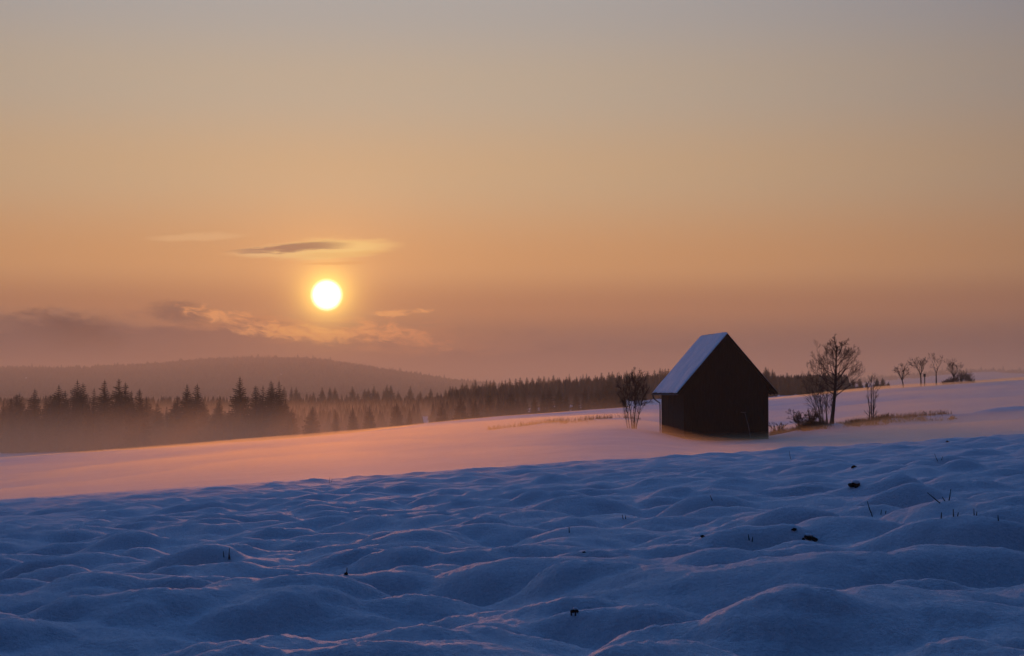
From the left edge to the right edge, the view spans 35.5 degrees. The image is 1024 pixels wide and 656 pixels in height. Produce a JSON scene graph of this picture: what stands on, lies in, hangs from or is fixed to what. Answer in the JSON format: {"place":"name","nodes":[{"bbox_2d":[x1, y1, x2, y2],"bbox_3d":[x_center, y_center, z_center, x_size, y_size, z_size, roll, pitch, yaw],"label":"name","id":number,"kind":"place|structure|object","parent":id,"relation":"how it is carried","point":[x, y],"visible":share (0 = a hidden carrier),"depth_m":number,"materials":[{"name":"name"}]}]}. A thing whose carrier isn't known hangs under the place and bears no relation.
{"place":"outdoors","nodes":[
{"label":"outdoors","id":0,"kind":"place"},
{"bbox_2d":[0,372,1023,655],"bbox_3d":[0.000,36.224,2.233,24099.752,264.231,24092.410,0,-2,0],"label":"snow ground","id":1,"kind":"structure","parent":0,"point":[478,536],"depth_m":17.88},
{"bbox_2d":[0,400,8,452],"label":"spruce tree","id":2,"kind":"object","parent":1,"relation":"on","point":[3,417],"visible":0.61,"depth_m":430.52,"materials":[{"name":"green plant"}]},
{"bbox_2d":[0,400,21,452],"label":"spruce tree","id":3,"kind":"object","parent":1,"relation":"on","point":[10,444],"visible":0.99,"depth_m":422.90,"materials":[{"name":"green plant"}]},
{"bbox_2d":[6,395,24,418],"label":"spruce tree","id":4,"kind":"object","parent":1,"relation":"on","point":[16,401],"visible":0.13,"depth_m":470.31,"materials":[{"name":"green plant"}]},
{"bbox_2d":[12,393,26,447],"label":"spruce tree","id":5,"kind":"object","parent":1,"relation":"on","point":[19,416],"visible":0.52,"depth_m":442.74,"materials":[{"name":"green plant"}]},
{"bbox_2d":[17,390,54,452],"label":"spruce tree","id":6,"kind":"object","parent":1,"relation":"on","point":[34,433],"visible":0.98,"depth_m":429.08,"materials":[{"name":"green plant"}]},
{"bbox_2d":[41,396,50,441],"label":"spruce tree","id":7,"kind":"object","parent":1,"relation":"on","point":[45,407],"visible":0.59,"depth_m":435.33,"materials":[{"name":"green plant"}]},
{"bbox_2d":[36,394,55,420],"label":"spruce tree","id":8,"kind":"object","parent":1,"relation":"on","point":[50,399],"visible":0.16,"depth_m":455.46,"materials":[{"name":"green plant"}]},
{"bbox_2d":[43,386,74,451],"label":"spruce tree","id":9,"kind":"object","parent":1,"relation":"on","point":[56,435],"visible":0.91,"depth_m":433.22,"materials":[{"name":"green plant"}]},
{"bbox_2d":[56,391,73,423],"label":"spruce tree","id":10,"kind":"object","parent":1,"relation":"on","point":[70,414],"visible":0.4,"depth_m":437.99,"materials":[{"name":"green plant"}]},
{"bbox_2d":[67,380,88,419],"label":"spruce tree","id":11,"kind":"object","parent":1,"relation":"on","point":[73,398],"visible":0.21,"depth_m":447.90,"materials":[{"name":"green plant"}]},
{"bbox_2d":[61,384,105,451],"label":"spruce tree","id":12,"kind":"object","parent":1,"relation":"on","point":[77,433],"visible":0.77,"depth_m":429.16,"materials":[{"name":"green plant"}]},
{"bbox_2d":[80,391,103,451],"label":"spruce tree","id":13,"kind":"object","parent":1,"relation":"on","point":[92,444],"visible":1,"depth_m":421.91,"materials":[{"name":"green plant"}]},
{"bbox_2d":[95,380,117,448],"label":"spruce tree","id":14,"kind":"object","parent":1,"relation":"on","point":[105,418],"visible":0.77,"depth_m":445.20,"materials":[{"name":"green plant"}]},
{"bbox_2d":[107,380,125,436],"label":"spruce tree","id":15,"kind":"object","parent":1,"relation":"on","point":[116,397],"visible":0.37,"depth_m":449.39,"materials":[{"name":"green plant"}]},
{"bbox_2d":[105,382,135,448],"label":"spruce tree","id":16,"kind":"object","parent":1,"relation":"on","point":[117,442],"visible":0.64,"depth_m":442.44,"materials":[{"name":"green plant"}]},
{"bbox_2d":[121,392,135,446],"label":"spruce tree","id":17,"kind":"object","parent":1,"relation":"on","point":[131,403],"visible":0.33,"depth_m":430.65,"materials":[{"name":"green plant"}]},
{"bbox_2d":[119,390,154,449],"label":"spruce tree","id":18,"kind":"object","parent":1,"relation":"on","point":[138,437],"visible":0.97,"depth_m":416.49,"materials":[{"name":"green plant"}]},
{"bbox_2d":[143,402,153,437],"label":"spruce tree","id":19,"kind":"object","parent":1,"relation":"on","point":[147,409],"visible":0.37,"depth_m":450.87,"materials":[{"name":"green plant"}]},
{"bbox_2d":[141,397,155,422],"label":"spruce tree","id":20,"kind":"object","parent":1,"relation":"on","point":[151,410],"visible":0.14,"depth_m":479.21,"materials":[{"name":"green plant"}]},
{"bbox_2d":[145,405,166,446],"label":"spruce tree","id":21,"kind":"object","parent":1,"relation":"on","point":[156,439],"visible":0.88,"depth_m":449.80,"materials":[{"name":"green plant"}]},
{"bbox_2d":[160,407,170,446],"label":"spruce tree","id":22,"kind":"object","parent":1,"relation":"on","point":[166,421],"visible":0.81,"depth_m":451.66,"materials":[{"name":"green plant"}]},
{"bbox_2d":[161,403,181,446],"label":"spruce tree","id":23,"kind":"object","parent":1,"relation":"on","point":[172,434],"visible":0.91,"depth_m":448.72,"materials":[{"name":"green plant"}]},
{"bbox_2d":[164,397,183,425],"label":"spruce tree","id":24,"kind":"object","parent":1,"relation":"on","point":[177,401],"visible":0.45,"depth_m":454.31,"materials":[{"name":"green plant"}]},
{"bbox_2d":[174,385,202,446],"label":"spruce tree","id":25,"kind":"object","parent":1,"relation":"on","point":[187,425],"visible":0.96,"depth_m":447.42,"materials":[{"name":"green plant"}]},
{"bbox_2d":[189,384,210,444],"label":"spruce tree","id":26,"kind":"object","parent":1,"relation":"on","point":[199,409],"visible":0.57,"depth_m":461.66,"materials":[{"name":"green plant"}]},
{"bbox_2d":[201,404,211,434],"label":"spruce tree","id":27,"kind":"object","parent":1,"relation":"on","point":[207,414],"visible":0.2,"depth_m":487.83,"materials":[{"name":"green plant"}]},
{"bbox_2d":[202,414,224,444],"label":"spruce tree","id":28,"kind":"object","parent":1,"relation":"on","point":[213,433],"visible":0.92,"depth_m":452.24,"materials":[{"name":"green plant"}]},
{"bbox_2d":[213,397,226,433],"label":"spruce tree","id":29,"kind":"object","parent":1,"relation":"on","point":[220,418],"visible":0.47,"depth_m":458.90,"materials":[{"name":"green plant"}]},
{"bbox_2d":[218,423,228,442],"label":"spruce tree","id":30,"kind":"object","parent":1,"relation":"on","point":[222,438],"visible":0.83,"depth_m":453.09,"materials":[{"name":"green plant"}]},
{"bbox_2d":[227,418,241,442],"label":"spruce tree","id":31,"kind":"object","parent":1,"relation":"on","point":[232,433],"visible":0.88,"depth_m":456.70,"materials":[{"name":"green plant"}]},
{"bbox_2d":[222,378,249,439],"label":"spruce tree","id":32,"kind":"object","parent":1,"relation":"on","point":[239,402],"visible":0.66,"depth_m":463.02,"materials":[{"name":"green plant"}]},
{"bbox_2d":[235,415,245,439],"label":"spruce tree","id":33,"kind":"object","parent":1,"relation":"on","point":[237,423],"visible":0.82,"depth_m":459.12,"materials":[{"name":"green plant"}]},
{"bbox_2d":[240,386,273,441],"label":"spruce tree","id":34,"kind":"object","parent":1,"relation":"on","point":[251,417],"visible":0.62,"depth_m":455.07,"materials":[{"name":"green plant"}]},
{"bbox_2d":[251,388,271,440],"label":"spruce tree","id":35,"kind":"object","parent":1,"relation":"on","point":[262,430],"visible":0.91,"depth_m":439.56,"materials":[{"name":"green plant"}]},
{"bbox_2d":[264,382,282,435],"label":"spruce tree","id":36,"kind":"object","parent":1,"relation":"on","point":[270,397],"visible":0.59,"depth_m":459.46,"materials":[{"name":"green plant"}]},
{"bbox_2d":[269,384,288,439],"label":"spruce tree","id":37,"kind":"object","parent":1,"relation":"on","point":[277,431],"visible":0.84,"depth_m":449.32,"materials":[{"name":"green plant"}]},
{"bbox_2d":[280,401,295,436],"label":"spruce tree","id":38,"kind":"object","parent":1,"relation":"on","point":[288,412],"visible":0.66,"depth_m":450.38,"materials":[{"name":"green plant"}]},
{"bbox_2d":[280,409,300,438],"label":"spruce tree","id":39,"kind":"object","parent":1,"relation":"on","point":[292,429],"visible":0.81,"depth_m":428.06,"materials":[{"name":"green plant"}]},
{"bbox_2d":[293,388,298,400],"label":"spruce tree","id":40,"kind":"object","parent":1,"relation":"on","point":[296,394],"visible":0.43,"depth_m":1215.89,"materials":[{"name":"green plant"}]},
{"bbox_2d":[299,406,321,437],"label":"spruce tree","id":41,"kind":"object","parent":1,"relation":"on","point":[312,426],"visible":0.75,"depth_m":428.50,"materials":[{"name":"green plant"}]},
{"bbox_2d":[318,387,326,403],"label":"spruce tree","id":42,"kind":"object","parent":1,"relation":"on","point":[321,395],"visible":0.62,"depth_m":1140.31,"materials":[{"name":"green plant"}]},
{"bbox_2d":[327,387,332,401],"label":"spruce tree","id":43,"kind":"object","parent":1,"relation":"on","point":[330,394],"visible":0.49,"depth_m":1218.28,"materials":[{"name":"green plant"}]},
{"bbox_2d":[330,412,341,434],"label":"spruce tree","id":44,"kind":"object","parent":1,"relation":"on","point":[335,428],"visible":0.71,"depth_m":425.01,"materials":[{"name":"green plant"}]},
{"bbox_2d":[348,387,355,402],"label":"spruce tree","id":45,"kind":"object","parent":1,"relation":"on","point":[352,396],"visible":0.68,"depth_m":1213.36,"materials":[{"name":"green plant"}]},
{"bbox_2d":[345,408,360,432],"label":"spruce tree","id":46,"kind":"object","parent":1,"relation":"on","point":[352,427],"visible":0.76,"depth_m":420.77,"materials":[{"name":"green plant"}]},
{"bbox_2d":[363,388,371,401],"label":"spruce tree","id":47,"kind":"object","parent":1,"relation":"on","point":[368,396],"visible":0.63,"depth_m":1153.56,"materials":[{"name":"green plant"}]},
{"bbox_2d":[360,406,378,431],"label":"spruce tree","id":48,"kind":"object","parent":1,"relation":"on","point":[369,424],"visible":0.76,"depth_m":426.54,"materials":[{"name":"green plant"}]},
{"bbox_2d":[371,386,378,400],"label":"spruce tree","id":49,"kind":"object","parent":1,"relation":"on","point":[373,393],"visible":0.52,"depth_m":1173.77,"materials":[{"name":"green plant"}]},
{"bbox_2d":[384,385,391,399],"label":"spruce tree","id":50,"kind":"object","parent":1,"relation":"on","point":[386,392],"visible":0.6,"depth_m":1158.04,"materials":[{"name":"green plant"}]},
{"bbox_2d":[388,386,395,399],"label":"spruce tree","id":51,"kind":"object","parent":1,"relation":"on","point":[392,395],"visible":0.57,"depth_m":1211.58,"materials":[{"name":"green plant"}]},
{"bbox_2d":[389,404,404,428],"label":"spruce tree","id":52,"kind":"object","parent":1,"relation":"on","point":[396,423],"visible":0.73,"depth_m":442.09,"materials":[{"name":"green plant"}]},
{"bbox_2d":[406,407,412,425],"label":"spruce tree","id":53,"kind":"object","parent":1,"relation":"on","point":[409,422],"visible":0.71,"depth_m":439.90,"materials":[{"name":"green plant"}]},
{"bbox_2d":[406,386,413,399],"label":"spruce tree","id":54,"kind":"object","parent":1,"relation":"on","point":[410,394],"visible":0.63,"depth_m":1171.15,"materials":[{"name":"green plant"}]},
{"bbox_2d":[435,403,449,421],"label":"spruce tree","id":55,"kind":"object","parent":1,"relation":"on","point":[442,417],"visible":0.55,"depth_m":423.08,"materials":[{"name":"green plant"}]},
{"bbox_2d":[452,399,468,420],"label":"spruce tree","id":56,"kind":"object","parent":1,"relation":"on","point":[460,409],"visible":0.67,"depth_m":436.99,"materials":[{"name":"green plant"}]},
{"bbox_2d":[468,401,482,418],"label":"spruce tree","id":57,"kind":"object","parent":1,"relation":"on","point":[475,415],"visible":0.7,"depth_m":437.36,"materials":[{"name":"green plant"}]},
{"bbox_2d":[483,395,495,417],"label":"spruce tree","id":58,"kind":"object","parent":1,"relation":"on","point":[489,408],"visible":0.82,"depth_m":478.80,"materials":[{"name":"green plant"}]},
{"bbox_2d":[493,400,503,416],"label":"spruce tree","id":59,"kind":"object","parent":1,"relation":"on","point":[499,412],"visible":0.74,"depth_m":482.79,"materials":[{"name":"green plant"}]},
{"bbox_2d":[502,390,518,415],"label":"spruce tree","id":60,"kind":"object","parent":1,"relation":"on","point":[510,409],"visible":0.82,"depth_m":481.31,"materials":[{"name":"green plant"}]},
{"bbox_2d":[0,354,1023,435],"bbox_3d":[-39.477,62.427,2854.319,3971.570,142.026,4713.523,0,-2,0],"label":"distant woods","id":61,"kind":"object","parent":1,"relation":"on","point":[162,385],"visible":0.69,"depth_m":3132.64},
{"bbox_2d":[515,397,523,414],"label":"spruce tree","id":62,"kind":"object","parent":1,"relation":"on","point":[517,405],"visible":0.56,"depth_m":502.10,"materials":[{"name":"green plant"}]},
{"bbox_2d":[519,393,529,414],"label":"spruce tree","id":63,"kind":"object","parent":1,"relation":"on","point":[524,405],"visible":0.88,"depth_m":514.00,"materials":[{"name":"green plant"}]},
{"bbox_2d":[529,396,540,413],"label":"spruce tree","id":64,"kind":"object","parent":1,"relation":"on","point":[534,409],"visible":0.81,"depth_m":479.79,"materials":[{"name":"green plant"}]},
{"bbox_2d":[539,393,548,413],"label":"spruce tree","id":65,"kind":"object","parent":1,"relation":"on","point":[543,408],"visible":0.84,"depth_m":483.15,"materials":[{"name":"green plant"}]},
{"bbox_2d":[546,387,553,412],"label":"spruce tree","id":66,"kind":"object","parent":1,"relation":"on","point":[550,402],"visible":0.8,"depth_m":488.44,"materials":[{"name":"green plant"}]},
{"bbox_2d":[551,389,565,412],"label":"spruce tree","id":67,"kind":"object","parent":1,"relation":"on","point":[559,405],"visible":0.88,"depth_m":476.45,"materials":[{"name":"green plant"}]},
{"bbox_2d":[487,414,640,429],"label":"dead grass","id":68,"kind":"structure","parent":1,"relation":"on","point":[561,421],"depth_m":149.99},
{"bbox_2d":[563,394,570,411],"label":"spruce tree","id":69,"kind":"object","parent":1,"relation":"on","point":[567,407],"visible":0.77,"depth_m":494.03,"materials":[{"name":"green plant"}]},
{"bbox_2d":[571,394,580,410],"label":"spruce tree","id":70,"kind":"object","parent":1,"relation":"on","point":[576,405],"visible":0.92,"depth_m":494.06,"materials":[{"name":"green plant"}]},
{"bbox_2d":[580,388,589,410],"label":"spruce tree","id":71,"kind":"object","parent":1,"relation":"on","point":[584,404],"visible":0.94,"depth_m":492.46,"materials":[{"name":"green plant"}]},
{"bbox_2d":[588,392,593,409],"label":"spruce tree","id":72,"kind":"object","parent":1,"relation":"on","point":[591,399],"visible":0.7,"depth_m":518.07,"materials":[{"name":"green plant"}]},
{"bbox_2d":[590,386,599,409],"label":"spruce tree","id":73,"kind":"object","parent":1,"relation":"on","point":[595,402],"visible":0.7,"depth_m":510.13,"materials":[{"name":"green plant"}]},
{"bbox_2d":[596,385,609,408],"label":"spruce tree","id":74,"kind":"object","parent":1,"relation":"on","point":[603,403],"visible":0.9,"depth_m":496.39,"materials":[{"name":"green plant"}]},
{"bbox_2d":[605,376,613,400],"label":"spruce tree","id":75,"kind":"object","parent":1,"relation":"on","point":[609,386],"visible":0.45,"depth_m":507.02,"materials":[{"name":"green plant"}]},
{"bbox_2d":[606,381,624,408],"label":"spruce tree","id":76,"kind":"object","parent":1,"relation":"on","point":[614,402],"visible":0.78,"depth_m":489.62,"materials":[{"name":"green plant"}]},
{"bbox_2d":[615,367,653,428],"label":"bare tree","id":77,"kind":"object","parent":1,"relation":"on","point":[636,393],"visible":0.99,"depth_m":120.82,"materials":[{"name":"brown plant"}]},
{"bbox_2d":[651,332,777,440],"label":"barn","id":78,"kind":"structure","parent":1,"relation":"on","point":[710,387],"depth_m":111.98,"materials":[{"name":"wood"}]},
{"bbox_2d":[763,367,775,396],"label":"spruce tree","id":79,"kind":"object","parent":1,"relation":"on","point":[765,374],"visible":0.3,"depth_m":559.25,"materials":[{"name":"green plant"}]},
{"bbox_2d":[770,369,778,395],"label":"spruce tree","id":80,"kind":"object","parent":1,"relation":"on","point":[772,378],"visible":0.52,"depth_m":582.66,"materials":[{"name":"green plant"}]},
{"bbox_2d":[769,422,787,433],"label":"shrub","id":81,"kind":"object","parent":1,"relation":"on","point":[779,429],"visible":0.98,"depth_m":119.32,"materials":[{"name":"brown plant"}]},
{"bbox_2d":[776,375,782,394],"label":"spruce tree","id":82,"kind":"object","parent":1,"relation":"on","point":[779,384],"visible":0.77,"depth_m":612.48,"materials":[{"name":"green plant"}]},
{"bbox_2d":[779,375,794,395],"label":"spruce tree","id":83,"kind":"object","parent":1,"relation":"on","point":[786,390],"visible":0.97,"depth_m":585.29,"materials":[{"name":"green plant"}]},
{"bbox_2d":[792,374,798,393],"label":"spruce tree","id":84,"kind":"object","parent":1,"relation":"on","point":[796,381],"visible":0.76,"depth_m":615.46,"materials":[{"name":"green plant"}]},
{"bbox_2d":[785,408,819,425],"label":"shrub","id":85,"kind":"object","parent":1,"relation":"on","point":[811,418],"visible":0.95,"depth_m":119.41,"materials":[{"name":"brown plant"}]},
{"bbox_2d":[796,374,808,394],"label":"spruce tree","id":86,"kind":"object","parent":1,"relation":"on","point":[803,389],"visible":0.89,"depth_m":589.34,"materials":[{"name":"green plant"}]},
{"bbox_2d":[804,371,813,394],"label":"spruce tree","id":87,"kind":"object","parent":1,"relation":"on","point":[809,384],"visible":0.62,"depth_m":589.93,"materials":[{"name":"green plant"}]},
{"bbox_2d":[802,533,817,540],"bbox_3d":[2.885,2.027,15.482,0.155,0.077,0.116,-1,-2,16],"label":"earth clod","id":88,"kind":"object","parent":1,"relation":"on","point":[808,536],"visible":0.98,"depth_m":15.46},
{"bbox_2d":[813,374,821,394],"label":"spruce tree","id":89,"kind":"object","parent":1,"relation":"on","point":[815,387],"visible":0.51,"depth_m":580.77,"materials":[{"name":"green plant"}]},
{"bbox_2d":[799,372,839,420],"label":"shrub","id":90,"kind":"object","parent":1,"relation":"on","point":[816,399],"visible":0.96,"depth_m":119.91,"materials":[{"name":"brown plant"}]},
{"bbox_2d":[828,374,833,392],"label":"spruce tree","id":91,"kind":"object","parent":1,"relation":"on","point":[831,389],"visible":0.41,"depth_m":601.55,"materials":[{"name":"green plant"}]},
{"bbox_2d":[798,334,865,423],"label":"bare tree","id":92,"kind":"object","parent":1,"relation":"on","point":[835,365],"visible":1,"depth_m":118.83,"materials":[{"name":"brown plant"}]},
{"bbox_2d":[848,480,859,487],"bbox_3d":[5.308,2.432,24.791,0.216,0.150,0.158,2,-3,-45],"label":"earth clod","id":93,"kind":"object","parent":1,"relation":"on","point":[855,483],"visible":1,"depth_m":24.76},
{"bbox_2d":[850,382,857,391],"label":"spruce tree","id":94,"kind":"object","parent":1,"relation":"on","point":[852,388],"visible":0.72,"depth_m":638.99,"materials":[{"name":"green plant"}]},
{"bbox_2d":[856,379,864,390],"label":"spruce tree","id":95,"kind":"object","parent":1,"relation":"on","point":[860,386],"visible":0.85,"depth_m":639.22,"materials":[{"name":"green plant"}]},
{"bbox_2d":[769,409,952,435],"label":"dead grass","id":96,"kind":"structure","parent":1,"relation":"on","point":[815,424],"depth_m":118.63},
{"bbox_2d":[864,374,880,423],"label":"young tree","id":97,"kind":"object","parent":1,"relation":"on","point":[871,402],"visible":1,"depth_m":117.84,"materials":[{"name":"brown plant"}]},
{"bbox_2d":[874,379,880,388],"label":"spruce tree","id":98,"kind":"object","parent":1,"relation":"on","point":[876,384],"visible":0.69,"depth_m":639.35,"materials":[{"name":"green plant"}]},
{"bbox_2d":[880,378,886,388],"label":"spruce tree","id":99,"kind":"object","parent":1,"relation":"on","point":[883,385],"visible":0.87,"depth_m":639.23,"materials":[{"name":"green plant"}]},
{"bbox_2d":[894,362,909,387],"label":"bare tree","id":100,"kind":"object","parent":1,"relation":"on","point":[902,374],"visible":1,"depth_m":264.83,"materials":[{"name":"brown plant"}]},
{"bbox_2d":[907,357,926,385],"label":"bare tree","id":101,"kind":"object","parent":1,"relation":"on","point":[921,364],"visible":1,"depth_m":267.92,"materials":[{"name":"brown plant"}]},
{"bbox_2d":[928,353,943,384],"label":"bare tree","id":102,"kind":"object","parent":1,"relation":"on","point":[934,359],"visible":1,"depth_m":267.78,"materials":[{"name":"brown plant"}]},
{"bbox_2d":[946,358,963,382],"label":"bare tree","id":103,"kind":"object","parent":1,"relation":"on","point":[950,366],"visible":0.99,"depth_m":271.89,"materials":[{"name":"brown plant"}]},
{"bbox_2d":[941,369,975,384],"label":"shrub","id":104,"kind":"object","parent":1,"relation":"on","point":[950,380],"visible":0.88,"depth_m":269.59,"materials":[{"name":"brown plant"}]},
{"bbox_2d":[0,0,1023,384],"label":"sky","id":105,"kind":"structure","parent":0,"point":[498,191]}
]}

